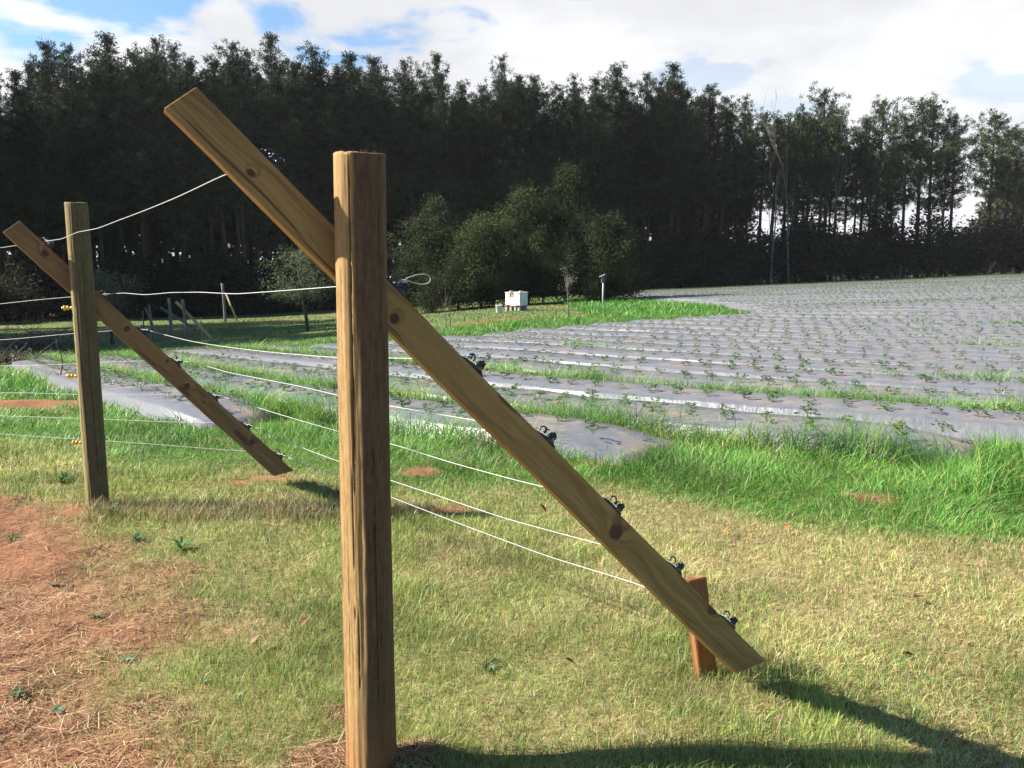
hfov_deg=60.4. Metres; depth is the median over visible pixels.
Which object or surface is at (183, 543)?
weed
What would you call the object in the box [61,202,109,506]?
fence post
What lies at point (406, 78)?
pine tree
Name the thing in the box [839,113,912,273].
pine tree
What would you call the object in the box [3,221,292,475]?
slanted board
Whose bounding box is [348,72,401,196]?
pine tree
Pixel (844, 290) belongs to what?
mulch bed
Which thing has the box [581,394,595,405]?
strawberry plant
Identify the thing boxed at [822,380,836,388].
strawberry plant
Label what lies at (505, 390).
strawberry plant
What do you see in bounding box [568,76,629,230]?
pine tree
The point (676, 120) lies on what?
pine tree
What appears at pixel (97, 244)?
pine tree
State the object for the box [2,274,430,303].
fence wire
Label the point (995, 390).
strawberry plant
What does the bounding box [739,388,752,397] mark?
strawberry plant
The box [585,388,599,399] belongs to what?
strawberry plant
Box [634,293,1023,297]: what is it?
mulch bed
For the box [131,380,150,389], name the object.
strawberry plant
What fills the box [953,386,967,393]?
strawberry plant
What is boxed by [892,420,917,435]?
strawberry plant
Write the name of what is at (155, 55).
pine tree
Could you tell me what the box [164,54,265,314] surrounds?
pine tree
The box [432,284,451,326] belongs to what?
sapling
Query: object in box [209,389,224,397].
strawberry plant
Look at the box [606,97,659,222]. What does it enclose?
pine tree
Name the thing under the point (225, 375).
strawberry plant
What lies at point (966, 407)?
strawberry plant
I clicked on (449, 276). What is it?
shrub
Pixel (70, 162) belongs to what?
pine tree
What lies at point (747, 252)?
understory shrub
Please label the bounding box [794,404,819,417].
strawberry plant
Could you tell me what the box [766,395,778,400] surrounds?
strawberry plant
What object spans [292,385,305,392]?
strawberry plant
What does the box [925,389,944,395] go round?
strawberry plant
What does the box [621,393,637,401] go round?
strawberry plant
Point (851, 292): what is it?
mulch bed
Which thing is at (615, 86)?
pine tree
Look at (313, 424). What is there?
fence wire
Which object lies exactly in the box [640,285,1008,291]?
mulch bed
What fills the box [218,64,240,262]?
pine tree
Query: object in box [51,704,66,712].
weed
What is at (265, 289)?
understory shrub
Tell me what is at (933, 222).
understory shrub
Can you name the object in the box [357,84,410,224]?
pine tree
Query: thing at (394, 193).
pine tree
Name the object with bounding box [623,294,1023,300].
mulch bed
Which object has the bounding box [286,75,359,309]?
pine tree
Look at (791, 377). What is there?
strawberry plant
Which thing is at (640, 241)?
pine tree
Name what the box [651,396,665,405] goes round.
strawberry plant
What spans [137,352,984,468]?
mulch bed
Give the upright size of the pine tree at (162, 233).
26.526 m
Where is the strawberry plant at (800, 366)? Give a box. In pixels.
[798,362,812,369]
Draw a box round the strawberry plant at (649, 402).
[642,401,661,410]
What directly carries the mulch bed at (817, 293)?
on the ground at (14, 552)
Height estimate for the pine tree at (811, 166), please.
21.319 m
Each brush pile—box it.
[0,324,100,352]
[0,340,57,367]
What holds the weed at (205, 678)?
on the ground at (14, 552)
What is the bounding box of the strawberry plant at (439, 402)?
[437,400,452,406]
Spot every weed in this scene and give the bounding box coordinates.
[5,533,26,539]
[6,686,28,697]
[48,471,77,480]
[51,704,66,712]
[86,613,101,615]
[97,501,123,511]
[119,653,135,660]
[123,531,146,538]
[162,534,198,548]
[200,676,211,681]
[472,656,501,668]
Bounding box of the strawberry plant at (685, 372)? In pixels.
[678,371,691,377]
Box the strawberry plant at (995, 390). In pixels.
[993,387,1013,395]
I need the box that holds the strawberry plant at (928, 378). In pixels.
[919,374,939,381]
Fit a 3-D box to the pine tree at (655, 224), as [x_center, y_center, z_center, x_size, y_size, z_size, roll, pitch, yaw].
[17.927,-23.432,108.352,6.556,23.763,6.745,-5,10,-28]
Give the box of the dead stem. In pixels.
[48,339,62,375]
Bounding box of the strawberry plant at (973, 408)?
[966,404,991,416]
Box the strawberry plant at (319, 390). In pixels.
[311,387,325,395]
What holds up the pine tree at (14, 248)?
on the ground at (14, 552)
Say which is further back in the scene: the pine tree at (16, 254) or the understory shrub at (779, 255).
the understory shrub at (779, 255)
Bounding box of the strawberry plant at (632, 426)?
[625,422,637,430]
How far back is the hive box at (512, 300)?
42.58 m
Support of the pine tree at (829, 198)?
on the ground at (14, 552)
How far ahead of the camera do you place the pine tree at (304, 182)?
83.64 m
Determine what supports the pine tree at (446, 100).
on the ground at (14, 552)
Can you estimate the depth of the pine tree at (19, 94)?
71.36 m
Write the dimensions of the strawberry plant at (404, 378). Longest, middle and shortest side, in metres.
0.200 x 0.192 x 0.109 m
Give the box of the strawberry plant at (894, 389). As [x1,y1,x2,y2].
[885,386,901,393]
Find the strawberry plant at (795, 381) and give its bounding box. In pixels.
[791,379,803,386]
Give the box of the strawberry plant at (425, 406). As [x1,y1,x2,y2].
[423,403,438,411]
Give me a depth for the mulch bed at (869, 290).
50.54 m
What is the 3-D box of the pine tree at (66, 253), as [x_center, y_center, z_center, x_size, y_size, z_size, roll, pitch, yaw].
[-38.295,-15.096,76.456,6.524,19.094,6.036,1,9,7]
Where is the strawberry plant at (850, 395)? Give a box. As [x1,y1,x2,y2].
[834,391,855,400]
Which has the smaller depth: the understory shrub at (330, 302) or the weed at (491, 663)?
the weed at (491, 663)
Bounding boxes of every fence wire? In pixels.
[1,156,270,247]
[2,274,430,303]
[2,329,472,360]
[6,434,726,616]
[14,360,542,432]
[14,416,672,562]
[39,393,613,502]
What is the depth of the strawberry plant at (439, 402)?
8.97 m
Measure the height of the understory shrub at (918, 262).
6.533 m
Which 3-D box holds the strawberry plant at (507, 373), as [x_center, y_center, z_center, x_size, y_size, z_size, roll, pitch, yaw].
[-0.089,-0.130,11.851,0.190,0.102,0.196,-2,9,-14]
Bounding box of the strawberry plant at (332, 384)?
[324,383,337,391]
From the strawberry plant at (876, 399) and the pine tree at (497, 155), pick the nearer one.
the strawberry plant at (876, 399)
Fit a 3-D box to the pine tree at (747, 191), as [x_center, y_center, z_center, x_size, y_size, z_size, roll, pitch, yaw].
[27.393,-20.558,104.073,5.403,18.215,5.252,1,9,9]
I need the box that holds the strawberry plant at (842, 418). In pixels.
[837,414,852,421]
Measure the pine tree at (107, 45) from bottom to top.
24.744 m
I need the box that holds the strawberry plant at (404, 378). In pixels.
[395,375,409,383]
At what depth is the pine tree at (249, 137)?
77.11 m
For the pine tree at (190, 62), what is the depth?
77.85 m
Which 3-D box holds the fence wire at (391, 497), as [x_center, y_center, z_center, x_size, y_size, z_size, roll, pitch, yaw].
[-2.093,0.533,5.820,7.614,0.125,1.397,5,10,31]
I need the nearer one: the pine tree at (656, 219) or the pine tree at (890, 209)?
the pine tree at (656, 219)
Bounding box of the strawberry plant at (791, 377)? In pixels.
[781,374,799,381]
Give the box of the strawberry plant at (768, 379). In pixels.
[760,376,776,382]
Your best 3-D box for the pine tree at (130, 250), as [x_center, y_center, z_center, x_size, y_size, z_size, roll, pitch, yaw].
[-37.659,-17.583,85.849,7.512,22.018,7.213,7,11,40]
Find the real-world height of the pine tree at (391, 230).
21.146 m
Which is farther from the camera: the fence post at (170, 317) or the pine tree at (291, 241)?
the pine tree at (291, 241)
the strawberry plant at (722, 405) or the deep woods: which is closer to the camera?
the strawberry plant at (722, 405)
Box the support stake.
[685,575,716,680]
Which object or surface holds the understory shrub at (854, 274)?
on the ground at (14, 552)
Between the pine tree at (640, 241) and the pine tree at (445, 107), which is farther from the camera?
the pine tree at (640, 241)
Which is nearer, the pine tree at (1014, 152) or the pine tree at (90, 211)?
the pine tree at (90, 211)
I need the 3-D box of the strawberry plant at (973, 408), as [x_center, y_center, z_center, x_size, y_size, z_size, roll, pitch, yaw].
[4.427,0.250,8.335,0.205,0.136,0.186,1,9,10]
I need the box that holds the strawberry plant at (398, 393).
[389,391,400,399]
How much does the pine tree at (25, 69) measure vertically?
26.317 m
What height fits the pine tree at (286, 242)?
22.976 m
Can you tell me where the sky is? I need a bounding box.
[0,0,1023,259]
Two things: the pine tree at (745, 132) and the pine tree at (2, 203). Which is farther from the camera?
the pine tree at (745, 132)
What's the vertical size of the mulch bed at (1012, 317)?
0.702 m
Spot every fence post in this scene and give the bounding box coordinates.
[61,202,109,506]
[148,305,154,338]
[167,298,173,338]
[181,299,188,340]
[221,283,226,321]
[332,149,396,767]
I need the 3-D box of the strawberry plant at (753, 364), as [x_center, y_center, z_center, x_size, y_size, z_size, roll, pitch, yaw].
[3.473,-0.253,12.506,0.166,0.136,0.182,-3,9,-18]
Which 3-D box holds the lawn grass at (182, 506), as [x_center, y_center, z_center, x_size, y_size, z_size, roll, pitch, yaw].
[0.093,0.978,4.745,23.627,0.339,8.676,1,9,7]
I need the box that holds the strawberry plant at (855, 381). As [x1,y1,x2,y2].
[850,379,860,385]
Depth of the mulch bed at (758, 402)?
9.51 m
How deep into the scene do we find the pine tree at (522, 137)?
84.20 m
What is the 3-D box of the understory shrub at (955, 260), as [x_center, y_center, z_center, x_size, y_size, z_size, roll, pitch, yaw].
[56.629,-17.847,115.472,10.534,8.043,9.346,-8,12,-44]
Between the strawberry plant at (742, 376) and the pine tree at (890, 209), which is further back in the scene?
the pine tree at (890, 209)
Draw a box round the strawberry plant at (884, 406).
[872,401,896,409]
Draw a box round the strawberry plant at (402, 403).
[396,396,411,408]
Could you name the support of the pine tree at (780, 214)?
on the ground at (14, 552)
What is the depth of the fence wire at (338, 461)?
4.56 m
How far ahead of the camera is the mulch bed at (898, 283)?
76.80 m
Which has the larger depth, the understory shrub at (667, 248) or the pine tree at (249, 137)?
the understory shrub at (667, 248)
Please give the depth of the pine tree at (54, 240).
78.75 m
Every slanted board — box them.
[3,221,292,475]
[145,307,159,338]
[160,307,196,330]
[164,87,764,672]
[175,301,212,338]
[225,294,237,320]
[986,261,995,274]
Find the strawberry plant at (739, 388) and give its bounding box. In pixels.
[729,386,745,392]
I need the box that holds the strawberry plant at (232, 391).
[225,390,242,400]
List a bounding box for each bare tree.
[750,93,795,283]
[759,137,788,284]
[815,142,852,279]
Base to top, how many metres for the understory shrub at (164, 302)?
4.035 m
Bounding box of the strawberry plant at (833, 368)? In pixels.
[829,367,843,375]
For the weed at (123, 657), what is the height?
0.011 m
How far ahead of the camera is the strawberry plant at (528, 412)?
8.37 m
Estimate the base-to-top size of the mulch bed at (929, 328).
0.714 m
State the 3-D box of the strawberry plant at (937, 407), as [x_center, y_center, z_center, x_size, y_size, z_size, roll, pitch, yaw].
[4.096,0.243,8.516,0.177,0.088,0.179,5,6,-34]
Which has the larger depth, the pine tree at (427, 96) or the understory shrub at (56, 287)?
the pine tree at (427, 96)
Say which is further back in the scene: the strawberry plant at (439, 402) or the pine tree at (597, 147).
the pine tree at (597, 147)
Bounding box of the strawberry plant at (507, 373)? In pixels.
[497,371,509,377]
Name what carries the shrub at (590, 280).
on the ground at (14, 552)
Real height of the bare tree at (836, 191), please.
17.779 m
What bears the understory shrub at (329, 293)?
on the ground at (14, 552)
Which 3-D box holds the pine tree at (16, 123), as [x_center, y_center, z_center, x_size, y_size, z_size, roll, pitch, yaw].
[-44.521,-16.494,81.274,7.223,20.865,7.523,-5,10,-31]
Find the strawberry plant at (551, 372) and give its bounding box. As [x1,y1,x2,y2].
[544,370,560,376]
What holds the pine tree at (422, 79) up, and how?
on the ground at (14, 552)
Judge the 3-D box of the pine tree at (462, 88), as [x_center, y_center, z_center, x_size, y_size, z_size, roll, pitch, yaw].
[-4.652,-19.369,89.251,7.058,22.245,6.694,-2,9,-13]
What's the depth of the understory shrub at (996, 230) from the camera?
118.19 m
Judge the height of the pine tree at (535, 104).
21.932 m
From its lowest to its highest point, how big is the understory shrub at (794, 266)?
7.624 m
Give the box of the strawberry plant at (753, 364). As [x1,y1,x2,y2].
[752,361,763,370]
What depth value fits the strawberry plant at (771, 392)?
9.77 m
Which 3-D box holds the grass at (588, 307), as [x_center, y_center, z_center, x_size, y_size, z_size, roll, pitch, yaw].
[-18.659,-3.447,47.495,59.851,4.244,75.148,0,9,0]
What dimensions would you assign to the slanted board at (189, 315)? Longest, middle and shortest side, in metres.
2.158 x 0.125 x 0.036 m
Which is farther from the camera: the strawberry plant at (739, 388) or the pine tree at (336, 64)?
the pine tree at (336, 64)
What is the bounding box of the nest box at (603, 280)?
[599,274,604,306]
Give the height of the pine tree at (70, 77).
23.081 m
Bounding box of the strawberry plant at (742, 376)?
[735,372,748,381]
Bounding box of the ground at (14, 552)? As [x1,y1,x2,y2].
[0,260,1023,767]
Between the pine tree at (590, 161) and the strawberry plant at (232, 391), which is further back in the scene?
the pine tree at (590, 161)
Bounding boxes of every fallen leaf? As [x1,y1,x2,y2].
[250,635,259,643]
[301,617,308,624]
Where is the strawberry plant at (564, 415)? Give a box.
[556,414,567,420]
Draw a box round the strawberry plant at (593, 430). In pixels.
[585,426,600,433]
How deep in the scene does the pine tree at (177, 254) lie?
86.69 m
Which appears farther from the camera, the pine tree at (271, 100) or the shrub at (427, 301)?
the pine tree at (271, 100)
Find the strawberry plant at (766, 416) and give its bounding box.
[755,411,774,421]
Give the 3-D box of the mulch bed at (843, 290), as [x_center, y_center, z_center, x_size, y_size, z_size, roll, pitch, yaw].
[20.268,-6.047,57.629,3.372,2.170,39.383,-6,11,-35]
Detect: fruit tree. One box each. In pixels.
[53,267,149,344]
[250,244,335,331]
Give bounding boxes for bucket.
[495,305,502,312]
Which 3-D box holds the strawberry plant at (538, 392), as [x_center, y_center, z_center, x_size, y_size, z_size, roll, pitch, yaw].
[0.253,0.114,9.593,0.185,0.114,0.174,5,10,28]
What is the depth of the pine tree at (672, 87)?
92.88 m
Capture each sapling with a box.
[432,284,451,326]
[557,262,576,318]
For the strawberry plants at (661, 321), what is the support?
on the ground at (14, 552)
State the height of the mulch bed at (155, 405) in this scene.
1.662 m
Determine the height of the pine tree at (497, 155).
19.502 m
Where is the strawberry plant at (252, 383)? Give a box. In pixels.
[240,378,258,386]
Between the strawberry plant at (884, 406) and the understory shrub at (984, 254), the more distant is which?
the understory shrub at (984, 254)
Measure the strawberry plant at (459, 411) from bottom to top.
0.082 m
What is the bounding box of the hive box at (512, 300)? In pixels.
[510,295,513,305]
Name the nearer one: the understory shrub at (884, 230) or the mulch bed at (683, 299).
the mulch bed at (683, 299)
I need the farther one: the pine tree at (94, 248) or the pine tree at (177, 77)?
the pine tree at (94, 248)
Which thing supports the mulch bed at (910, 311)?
on the ground at (14, 552)
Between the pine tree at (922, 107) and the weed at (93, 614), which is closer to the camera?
the weed at (93, 614)
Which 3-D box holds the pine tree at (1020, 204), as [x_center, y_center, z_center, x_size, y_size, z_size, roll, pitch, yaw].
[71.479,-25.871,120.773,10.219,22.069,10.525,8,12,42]
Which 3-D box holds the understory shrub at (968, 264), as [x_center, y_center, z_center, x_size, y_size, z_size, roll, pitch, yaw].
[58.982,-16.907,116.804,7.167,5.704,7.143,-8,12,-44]
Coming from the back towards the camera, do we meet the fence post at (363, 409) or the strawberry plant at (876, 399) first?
the strawberry plant at (876, 399)
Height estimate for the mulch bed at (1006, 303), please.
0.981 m
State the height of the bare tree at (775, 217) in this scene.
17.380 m
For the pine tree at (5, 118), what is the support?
on the ground at (14, 552)
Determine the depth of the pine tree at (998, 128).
120.88 m
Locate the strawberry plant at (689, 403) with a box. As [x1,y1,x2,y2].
[686,401,697,407]
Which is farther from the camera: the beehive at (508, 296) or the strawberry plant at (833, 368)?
the beehive at (508, 296)
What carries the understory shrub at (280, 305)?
on the ground at (14, 552)
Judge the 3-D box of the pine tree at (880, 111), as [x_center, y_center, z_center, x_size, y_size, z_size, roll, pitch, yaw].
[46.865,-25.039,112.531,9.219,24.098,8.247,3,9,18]
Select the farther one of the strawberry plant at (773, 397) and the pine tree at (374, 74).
the pine tree at (374, 74)
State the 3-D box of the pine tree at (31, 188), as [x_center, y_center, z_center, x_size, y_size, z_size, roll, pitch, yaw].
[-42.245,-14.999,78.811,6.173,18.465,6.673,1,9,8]
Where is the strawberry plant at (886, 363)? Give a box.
[877,359,890,367]
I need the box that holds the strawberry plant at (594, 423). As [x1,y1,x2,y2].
[585,419,601,425]
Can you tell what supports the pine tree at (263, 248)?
on the ground at (14, 552)
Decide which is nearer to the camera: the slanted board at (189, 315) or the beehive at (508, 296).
the slanted board at (189, 315)
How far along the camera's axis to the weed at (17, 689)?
3.38 m
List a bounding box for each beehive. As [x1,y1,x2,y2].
[505,291,513,305]
[513,291,527,305]
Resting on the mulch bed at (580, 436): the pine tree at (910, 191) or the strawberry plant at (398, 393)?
the strawberry plant at (398, 393)
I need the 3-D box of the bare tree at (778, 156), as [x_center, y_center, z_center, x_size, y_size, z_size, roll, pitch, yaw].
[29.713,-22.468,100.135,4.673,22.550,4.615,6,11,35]
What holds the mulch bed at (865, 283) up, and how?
on the ground at (14, 552)
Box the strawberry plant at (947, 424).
[929,419,956,431]
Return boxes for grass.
[0,295,750,396]
[0,311,1023,548]
[0,432,1023,767]
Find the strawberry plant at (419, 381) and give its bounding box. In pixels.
[413,376,428,384]
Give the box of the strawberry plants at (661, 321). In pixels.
[11,273,1023,372]
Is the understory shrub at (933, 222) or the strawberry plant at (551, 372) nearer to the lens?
the strawberry plant at (551, 372)
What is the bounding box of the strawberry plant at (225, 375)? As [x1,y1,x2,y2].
[221,373,234,381]
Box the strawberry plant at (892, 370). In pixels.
[883,367,901,374]
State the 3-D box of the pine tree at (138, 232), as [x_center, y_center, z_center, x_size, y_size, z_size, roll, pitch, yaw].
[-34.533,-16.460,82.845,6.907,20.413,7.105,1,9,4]
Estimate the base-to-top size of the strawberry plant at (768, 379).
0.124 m
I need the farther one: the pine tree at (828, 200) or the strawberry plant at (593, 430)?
the pine tree at (828, 200)
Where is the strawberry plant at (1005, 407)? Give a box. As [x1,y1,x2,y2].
[993,403,1015,412]
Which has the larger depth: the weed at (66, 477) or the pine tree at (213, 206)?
the pine tree at (213, 206)
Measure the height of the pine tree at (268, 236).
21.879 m
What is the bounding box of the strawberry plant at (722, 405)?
[719,403,734,411]
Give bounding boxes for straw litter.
[0,438,1023,767]
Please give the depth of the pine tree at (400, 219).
89.93 m
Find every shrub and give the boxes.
[0,249,69,321]
[0,278,26,322]
[3,256,30,318]
[34,261,102,320]
[94,244,165,318]
[96,262,156,314]
[143,260,217,317]
[149,282,180,312]
[166,241,269,316]
[209,261,284,314]
[221,260,280,312]
[269,255,327,312]
[271,277,295,310]
[284,261,335,310]
[297,255,335,309]
[387,254,429,311]
[387,258,394,279]
[407,262,460,313]
[431,239,485,310]
[489,250,544,306]
[514,245,572,304]
[537,237,588,302]
[569,259,620,301]
[609,258,652,299]
[620,238,660,291]
[638,226,708,289]
[639,244,680,289]
[652,205,801,285]
[655,224,734,287]
[680,222,736,286]
[694,229,754,287]
[720,236,771,286]
[733,228,797,284]
[756,221,847,283]
[774,203,874,282]
[789,227,865,282]
[823,229,876,280]
[836,219,894,280]
[846,206,925,279]
[880,230,936,278]
[893,198,982,277]
[911,217,984,276]
[935,238,986,275]
[953,223,1007,274]
[958,207,1023,274]
[992,232,1023,273]
[996,206,1023,270]
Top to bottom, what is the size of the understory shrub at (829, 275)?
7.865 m
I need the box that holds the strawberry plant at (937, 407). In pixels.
[924,404,942,412]
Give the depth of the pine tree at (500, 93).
100.99 m
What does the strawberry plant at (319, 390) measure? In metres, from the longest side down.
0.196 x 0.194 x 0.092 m
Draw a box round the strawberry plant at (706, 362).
[697,358,712,363]
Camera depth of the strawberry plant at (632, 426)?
7.59 m
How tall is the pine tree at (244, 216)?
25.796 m
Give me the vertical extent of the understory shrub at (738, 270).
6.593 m
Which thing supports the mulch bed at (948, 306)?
on the ground at (14, 552)
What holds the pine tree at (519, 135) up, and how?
on the ground at (14, 552)
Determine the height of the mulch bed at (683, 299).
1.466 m
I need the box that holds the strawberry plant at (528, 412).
[519,410,532,415]
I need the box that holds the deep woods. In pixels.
[4,198,1023,307]
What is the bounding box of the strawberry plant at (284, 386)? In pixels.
[279,383,291,390]
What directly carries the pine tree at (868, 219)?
on the ground at (14, 552)
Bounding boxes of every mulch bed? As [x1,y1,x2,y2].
[9,357,289,430]
[73,355,682,464]
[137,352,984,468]
[166,348,1023,443]
[248,346,1023,409]
[311,343,1023,394]
[388,340,1023,381]
[443,335,1023,370]
[482,331,1023,361]
[513,328,1023,353]
[556,325,1023,345]
[592,322,1023,339]
[621,290,1022,295]
[621,291,1023,296]
[623,292,1022,297]
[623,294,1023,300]
[629,319,1023,333]
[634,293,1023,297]
[639,289,1023,293]
[640,284,1000,290]
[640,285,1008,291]
[642,287,1023,292]
[647,288,1019,292]
[648,284,1023,290]
[649,285,1021,291]
[652,296,1021,301]
[661,283,1021,289]
[672,286,1022,291]
[676,317,1023,327]
[679,284,1009,289]
[682,297,1022,302]
[697,298,1023,304]
[698,282,1020,288]
[707,315,1023,323]
[714,300,974,305]
[718,299,1023,306]
[720,280,1023,287]
[722,281,1018,287]
[723,281,1023,287]
[724,282,1006,287]
[728,300,1023,308]
[736,313,1023,319]
[738,280,1018,286]
[739,302,1023,310]
[740,304,1023,312]
[743,281,1014,286]
[746,288,1023,292]
[750,280,1007,285]
[755,307,1023,312]
[765,281,1010,285]
[766,310,1023,314]
[807,278,1023,283]
[817,279,1005,283]
[820,280,991,283]
[827,277,1021,282]
[847,279,1020,282]
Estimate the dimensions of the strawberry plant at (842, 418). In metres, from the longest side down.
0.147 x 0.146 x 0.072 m
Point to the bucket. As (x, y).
(498, 308)
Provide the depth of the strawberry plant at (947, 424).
7.53 m
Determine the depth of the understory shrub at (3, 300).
68.77 m
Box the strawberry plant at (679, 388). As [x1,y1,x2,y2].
[672,386,682,392]
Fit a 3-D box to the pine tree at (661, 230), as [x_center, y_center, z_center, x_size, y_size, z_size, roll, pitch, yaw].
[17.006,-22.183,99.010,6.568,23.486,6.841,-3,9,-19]
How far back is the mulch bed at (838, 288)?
58.57 m
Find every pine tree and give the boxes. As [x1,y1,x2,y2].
[0,67,71,319]
[0,72,34,320]
[0,101,73,319]
[0,104,15,253]
[0,107,33,317]
[0,110,24,318]
[1,87,47,274]
[4,70,62,313]
[5,244,30,259]
[11,115,55,238]
[12,38,88,317]
[13,61,36,98]
[13,61,63,253]
[19,42,116,258]
[24,65,64,259]
[30,97,79,317]
[32,86,64,261]
[33,84,105,251]
[49,70,145,288]
[52,95,98,254]
[53,48,154,284]
[54,80,94,263]
[57,30,163,313]
[68,102,118,274]
[71,55,153,317]
[73,76,96,272]
[79,90,95,273]
[83,91,116,266]
[89,46,192,317]
[91,104,137,257]
[97,225,130,277]
[106,76,171,314]
[118,205,173,277]
[121,93,138,313]
[123,226,172,274]
[126,58,176,314]
[131,34,185,313]
[134,40,220,316]
[144,54,171,267]
[150,66,187,309]
[150,92,210,276]
[157,55,232,314]
[158,134,220,314]
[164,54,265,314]
[167,79,217,305]
[175,81,243,314]
[184,202,226,255]
[196,63,272,313]
[202,37,288,311]
[206,79,239,252]
[207,98,239,254]
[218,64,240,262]
[226,221,277,265]
[229,56,261,263]
[230,46,281,312]
[230,88,285,305]
[248,77,314,311]
[249,31,302,311]
[252,82,272,311]
[253,74,273,309]
[258,59,336,310]
[260,212,278,279]
[261,81,297,309]
[263,60,290,308]
[264,76,281,306]
[266,81,327,264]
[270,69,296,258]
[273,40,360,309]
[285,96,328,309]
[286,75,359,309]
[293,66,339,222]
[307,66,371,226]
[309,63,364,224]
[320,66,405,207]
[330,52,412,233]
[332,50,385,152]
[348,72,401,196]
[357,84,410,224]
[376,119,409,272]
[379,56,447,255]
[380,77,404,265]
[380,83,446,304]
[386,141,425,242]
[392,114,402,263]
[394,69,452,259]
[398,82,452,235]
[402,51,477,263]
[417,77,469,236]
[417,97,462,261]
[434,78,478,243]
[444,100,499,237]
[447,83,508,287]
[464,114,508,295]
[466,52,526,225]
[484,79,528,116]
[488,79,535,249]
[491,111,524,242]
[493,73,554,240]
[494,85,540,289]
[498,73,562,290]
[505,80,539,237]
[530,80,590,234]
[535,96,553,122]
[551,72,603,292]
[557,96,611,257]
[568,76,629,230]
[576,60,664,212]
[580,95,610,259]
[596,112,648,237]
[597,95,611,225]
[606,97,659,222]
[619,71,669,253]
[627,95,678,287]
[637,62,713,288]
[639,105,651,250]
[640,78,693,287]
[645,100,685,248]
[652,79,695,287]
[662,102,701,287]
[666,81,697,284]
[674,83,740,286]
[675,90,716,287]
[680,95,730,287]
[680,182,725,233]
[691,116,741,286]
[697,94,761,284]
[706,110,744,218]
[720,92,768,283]
[724,134,764,241]
[734,106,795,284]
[736,113,762,283]
[739,110,829,284]
[763,156,799,282]
[764,120,824,280]
[771,107,839,282]
[777,113,847,226]
[784,114,837,282]
[797,81,860,275]
[805,122,853,228]
[806,153,861,278]
[813,125,853,279]
[825,108,872,280]
[837,145,861,279]
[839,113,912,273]
[839,146,883,278]
[848,94,920,279]
[853,146,893,277]
[871,168,908,277]
[873,147,920,277]
[876,90,971,276]
[879,118,936,276]
[901,106,972,276]
[920,148,975,275]
[930,106,988,276]
[960,108,1023,272]
[973,123,1023,274]
[973,150,1017,273]
[978,160,1022,272]
[993,122,1023,273]
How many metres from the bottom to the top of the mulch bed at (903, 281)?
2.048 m
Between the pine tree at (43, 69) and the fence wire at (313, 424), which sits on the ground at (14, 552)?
the pine tree at (43, 69)
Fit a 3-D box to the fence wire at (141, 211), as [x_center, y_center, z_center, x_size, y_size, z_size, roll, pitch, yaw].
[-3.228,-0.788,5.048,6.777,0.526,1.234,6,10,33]
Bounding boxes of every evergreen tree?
[387,192,464,310]
[439,207,524,308]
[489,179,586,303]
[518,157,612,301]
[567,209,657,300]
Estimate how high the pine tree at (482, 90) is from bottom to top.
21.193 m
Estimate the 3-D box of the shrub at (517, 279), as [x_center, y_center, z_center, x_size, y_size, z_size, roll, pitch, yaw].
[0.158,-6.325,53.218,3.646,3.544,3.178,0,9,0]
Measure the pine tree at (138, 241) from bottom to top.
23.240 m
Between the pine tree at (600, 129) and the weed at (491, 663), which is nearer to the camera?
the weed at (491, 663)
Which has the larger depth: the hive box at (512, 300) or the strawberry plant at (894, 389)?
the hive box at (512, 300)
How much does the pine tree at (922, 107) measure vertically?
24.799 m
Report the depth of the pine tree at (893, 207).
118.54 m
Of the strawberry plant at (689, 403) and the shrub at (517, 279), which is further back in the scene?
the shrub at (517, 279)
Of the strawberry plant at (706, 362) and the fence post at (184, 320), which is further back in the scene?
the fence post at (184, 320)
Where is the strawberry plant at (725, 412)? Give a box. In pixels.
[720,410,734,419]
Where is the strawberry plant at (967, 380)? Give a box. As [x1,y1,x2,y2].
[956,375,970,382]
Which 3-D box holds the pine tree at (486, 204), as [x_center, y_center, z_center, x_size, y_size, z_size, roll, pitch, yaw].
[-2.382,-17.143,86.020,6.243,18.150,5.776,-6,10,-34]
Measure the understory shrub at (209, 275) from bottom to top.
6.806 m
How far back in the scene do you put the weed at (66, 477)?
6.48 m
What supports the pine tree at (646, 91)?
on the ground at (14, 552)
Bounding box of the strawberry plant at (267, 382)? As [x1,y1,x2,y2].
[260,381,272,387]
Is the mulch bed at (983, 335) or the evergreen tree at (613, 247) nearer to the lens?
the mulch bed at (983, 335)
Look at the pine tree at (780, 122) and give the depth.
101.88 m
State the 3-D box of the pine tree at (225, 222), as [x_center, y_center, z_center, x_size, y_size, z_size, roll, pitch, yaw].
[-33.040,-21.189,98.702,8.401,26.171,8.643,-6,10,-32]
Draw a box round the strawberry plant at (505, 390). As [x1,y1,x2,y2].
[496,386,515,394]
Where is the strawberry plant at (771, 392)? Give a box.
[765,390,783,396]
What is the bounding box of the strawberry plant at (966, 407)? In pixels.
[954,403,969,408]
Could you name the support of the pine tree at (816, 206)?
on the ground at (14, 552)
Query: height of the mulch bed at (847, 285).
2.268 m
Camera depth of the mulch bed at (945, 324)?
22.43 m
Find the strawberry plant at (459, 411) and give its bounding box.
[451,408,465,415]
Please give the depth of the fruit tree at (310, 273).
38.39 m
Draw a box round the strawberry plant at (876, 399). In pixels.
[869,395,884,402]
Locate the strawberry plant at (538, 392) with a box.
[526,389,541,398]
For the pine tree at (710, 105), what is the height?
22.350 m
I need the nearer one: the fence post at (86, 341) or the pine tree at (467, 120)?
the fence post at (86, 341)
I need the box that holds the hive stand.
[504,305,526,310]
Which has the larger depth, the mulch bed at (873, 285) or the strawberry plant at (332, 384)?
the mulch bed at (873, 285)
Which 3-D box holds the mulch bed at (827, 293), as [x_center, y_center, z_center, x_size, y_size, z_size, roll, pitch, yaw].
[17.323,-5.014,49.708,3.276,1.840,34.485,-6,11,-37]

